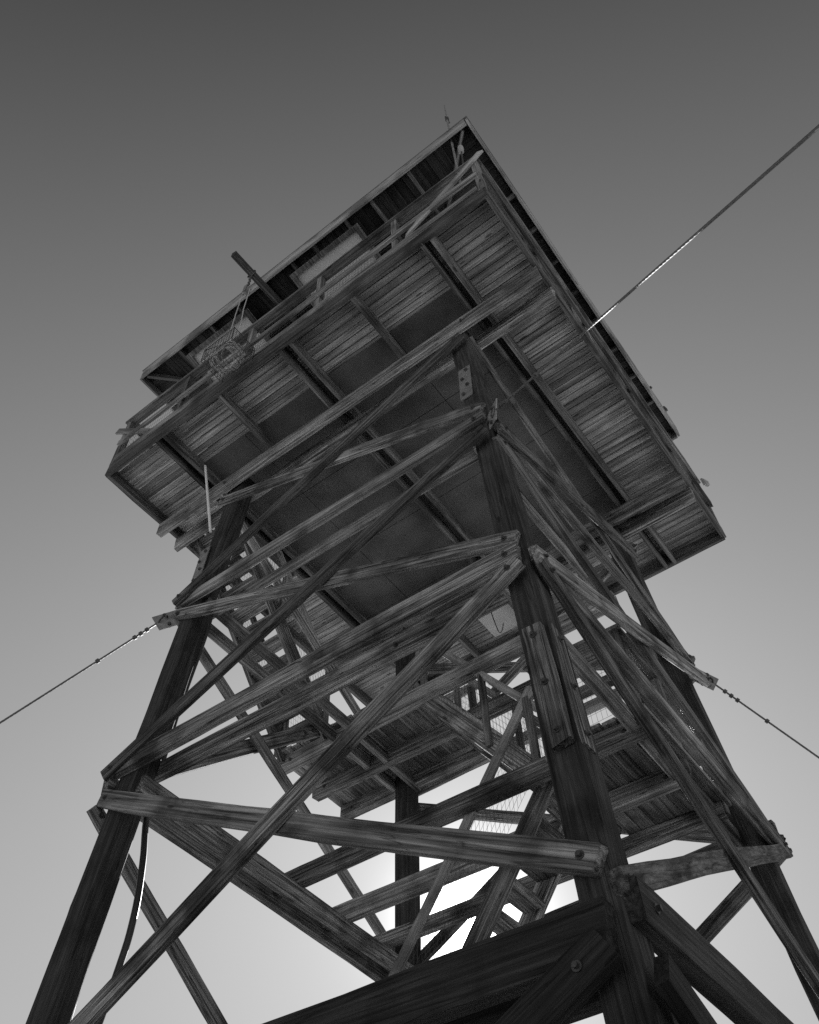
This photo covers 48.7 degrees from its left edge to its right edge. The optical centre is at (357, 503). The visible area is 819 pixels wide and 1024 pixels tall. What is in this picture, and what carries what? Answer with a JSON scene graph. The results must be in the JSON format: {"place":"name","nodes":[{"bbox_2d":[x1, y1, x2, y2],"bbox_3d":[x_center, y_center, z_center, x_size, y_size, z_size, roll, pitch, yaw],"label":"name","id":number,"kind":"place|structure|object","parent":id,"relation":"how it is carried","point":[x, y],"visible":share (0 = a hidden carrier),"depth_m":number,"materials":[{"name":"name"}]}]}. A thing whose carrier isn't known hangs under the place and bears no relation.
{"place":"outdoors","nodes":[
{"label":"outdoors","id":0,"kind":"place"},
{"bbox_2d":[0,0,818,1023],"label":"sky","id":1,"kind":"structure","parent":0,"point":[145,145],"materials":[{"name":"grey"}]},
{"bbox_3d":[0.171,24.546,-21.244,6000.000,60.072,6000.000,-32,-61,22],"label":"ground","id":2,"kind":"structure","parent":0,"visible":0},
{"bbox_2d":[26,266,818,1023],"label":"timber tower","id":3,"kind":"structure","parent":2,"relation":"on","point":[608,936],"depth_m":7.93,"materials":[{"name":"wood"}]},
{"bbox_2d":[0,615,167,723],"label":"guy cable","id":4,"kind":"object","parent":3,"relation":"attached to","point":[134,637],"visible":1,"depth_m":9.61,"materials":[{"name":"metal"}]},
{"bbox_2d":[97,614,212,1023],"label":"drain hose","id":5,"kind":"object","parent":3,"relation":"attached to","point":[135,906],"visible":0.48,"depth_m":7.75,"materials":[{"name":"black rubber"}]},
{"bbox_2d":[194,519,329,761],"bbox_3d":[-1.344,1.476,12.734,0.876,3.647,2.480,-32,-61,22],"label":"stair flight","id":6,"kind":"object","parent":3,"relation":"on","point":[283,638],"visible":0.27,"depth_m":12.35,"materials":[{"name":"wood"}]},
{"bbox_2d":[276,682,476,807],"bbox_3d":[0.288,3.002,12.279,2.354,1.158,1.537,-32,-61,22],"label":"stair landing","id":7,"kind":"object","parent":3,"relation":"attached to","point":[405,727],"visible":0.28,"depth_m":11.89,"materials":[{"name":"grey wood"}]},
{"bbox_2d":[105,157,725,705],"bbox_3d":[0.901,-0.359,13.170,6.333,1.495,6.232,-32,-61,22],"label":"catwalk","id":8,"kind":"object","parent":3,"relation":"on","point":[585,383],"visible":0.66,"depth_m":11.81,"materials":[{"name":"wood"}]},
{"bbox_2d":[115,428,151,434],"bbox_3d":[-3.199,-1.032,12.918,0.028,0.100,1.400,46,-21,-27],"label":"broken board","id":9,"kind":"object","parent":8,"relation":"on","point":[123,431],"visible":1,"depth_m":13.04,"materials":[{"name":"grey wood"}]},
{"bbox_2d":[204,465,211,532],"bbox_3d":[-1.887,-0.088,11.389,0.511,1.838,0.032,-32,-61,22],"label":"white rod","id":10,"kind":"object","parent":8,"relation":"hanging from","point":[208,503],"visible":1,"depth_m":11.28,"materials":[{"name":"paint"}]},
{"bbox_2d":[140,116,679,619],"bbox_3d":[0.916,-1.194,14.319,6.428,3.955,6.302,-32,-61,22],"label":"lookout cabin","id":11,"kind":"object","parent":8,"relation":"on","point":[414,528],"visible":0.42,"depth_m":12.76,"materials":[{"name":"grey wood"}]},
{"bbox_2d":[231,251,307,334],"bbox_3d":[-1.276,-2.905,13.265,0.173,0.797,1.724,-32,-61,22],"label":"hoist","id":12,"kind":"object","parent":11,"relation":"attached to","point":[254,276],"visible":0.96,"depth_m":13.27,"materials":[{"name":"timber"},{"name":"rope"},{"name":"dark iron"}]},
{"bbox_2d":[227,288,250,342],"bbox_3d":[-1.587,-2.538,12.164,0.235,1.571,0.035,-32,-61,22],"label":"hoist rope","id":13,"kind":"object","parent":12,"relation":"hanging from","point":[242,312],"visible":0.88,"depth_m":12.23,"materials":[{"name":"grey fabric"}]},
{"bbox_2d":[201,327,254,382],"bbox_3d":[-1.613,-1.888,11.338,0.528,0.419,0.388,-32,-61,22],"label":"wire basket","id":14,"kind":"object","parent":13,"relation":"hanging from","point":[220,345],"visible":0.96,"depth_m":11.22,"materials":[{"name":"grey metal"}]},
{"bbox_2d":[209,341,244,371],"bbox_3d":[-1.636,-1.816,11.256,0.504,0.208,0.381,-32,-61,22],"label":"rope coil","id":15,"kind":"object","parent":14,"relation":"in","point":[219,363],"visible":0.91,"depth_m":11.23,"materials":[{"name":"grey fabric"}]},
{"bbox_2d":[330,304,381,348],"bbox_3d":[0.011,-2.610,12.831,0.969,1.194,0.060,-32,-61,22],"label":"window","id":16,"kind":"structure","parent":11,"relation":"in","point":[370,304],"depth_m":12.73,"materials":[{"name":"glass"}]},
{"bbox_2d":[646,386,670,426],"bbox_3d":[5.024,-1.597,14.997,0.171,0.182,0.878,-32,-61,22],"label":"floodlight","id":17,"kind":"object","parent":11,"relation":"attached to","point":[665,409],"visible":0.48,"depth_m":15.01,"materials":[{"name":"metal"}]},
{"bbox_2d":[405,150,482,237],"bbox_3d":[1.036,-3.749,10.956,0.028,0.110,1.562,46,-105,-27],"label":"broken board","id":18,"kind":"object","parent":8,"relation":"attached to","point":[459,175],"visible":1,"depth_m":10.97,"materials":[{"name":"grey wood"}]},
{"bbox_2d":[444,105,460,182],"bbox_3d":[1.313,-5.017,12.507,0.089,4.050,0.121,-53,-70,31],"label":"antenna mast","id":19,"kind":"object","parent":8,"relation":"attached to","point":[451,141],"visible":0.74,"depth_m":12.28,"materials":[{"name":"metal"}]},
{"bbox_2d":[457,144,464,175],"bbox_3d":[1.374,-4.475,11.706,0.082,1.320,0.084,6,-54,-3],"label":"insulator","id":20,"kind":"object","parent":8,"relation":"attached to","point":[460,148],"visible":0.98,"depth_m":11.96,"materials":[{"name":"ceramic"}]},
{"bbox_2d":[491,612,503,632],"bbox_3d":[2.148,1.833,13.745,0.039,0.430,0.464,-29,-60,20],"label":"slack cord","id":21,"kind":"object","parent":8,"relation":"hanging from","point":[496,625],"visible":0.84,"depth_m":13.61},
{"bbox_2d":[700,478,709,486],"bbox_3d":[5.130,-0.301,13.286,0.028,1.004,0.110,-32,-104,22],"label":"broken board","id":22,"kind":"object","parent":8,"relation":"attached to","point":[705,482],"visible":1,"depth_m":13.03,"materials":[{"name":"grey wood"}]},
{"bbox_2d":[388,686,564,975],"bbox_3d":[1.063,3.768,8.059,2.394,4.014,0.728,-32,-61,22],"label":"stair flight","id":23,"kind":"object","parent":3,"relation":"attached to","point":[511,889],"visible":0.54,"depth_m":8.14,"materials":[{"name":"wood"}]},
{"bbox_2d":[419,647,622,834],"bbox_3d":[1.684,2.578,10.444,1.998,3.438,0.817,-32,-61,22],"label":"stair flight","id":24,"kind":"object","parent":3,"relation":"attached to","point":[482,736],"visible":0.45,"depth_m":10.41,"materials":[{"name":"wood"}]},
{"bbox_2d":[526,624,731,834],"bbox_3d":[2.635,2.321,8.829,1.072,1.160,1.796,-32,-61,22],"label":"stair landing","id":25,"kind":"object","parent":3,"relation":"on","point":[628,765],"visible":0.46,"depth_m":8.56,"materials":[{"name":"grey wood"}]},
{"bbox_2d":[491,124,818,417],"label":"guy cable","id":26,"kind":"object","parent":3,"relation":"attached to","point":[733,201],"visible":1,"depth_m":4.97,"materials":[{"name":"metal"}]},
{"bbox_2d":[710,676,818,758],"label":"guy cable","id":27,"kind":"object","parent":3,"relation":"attached to","point":[731,695],"visible":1,"depth_m":10.15,"materials":[{"name":"metal"}]}
]}

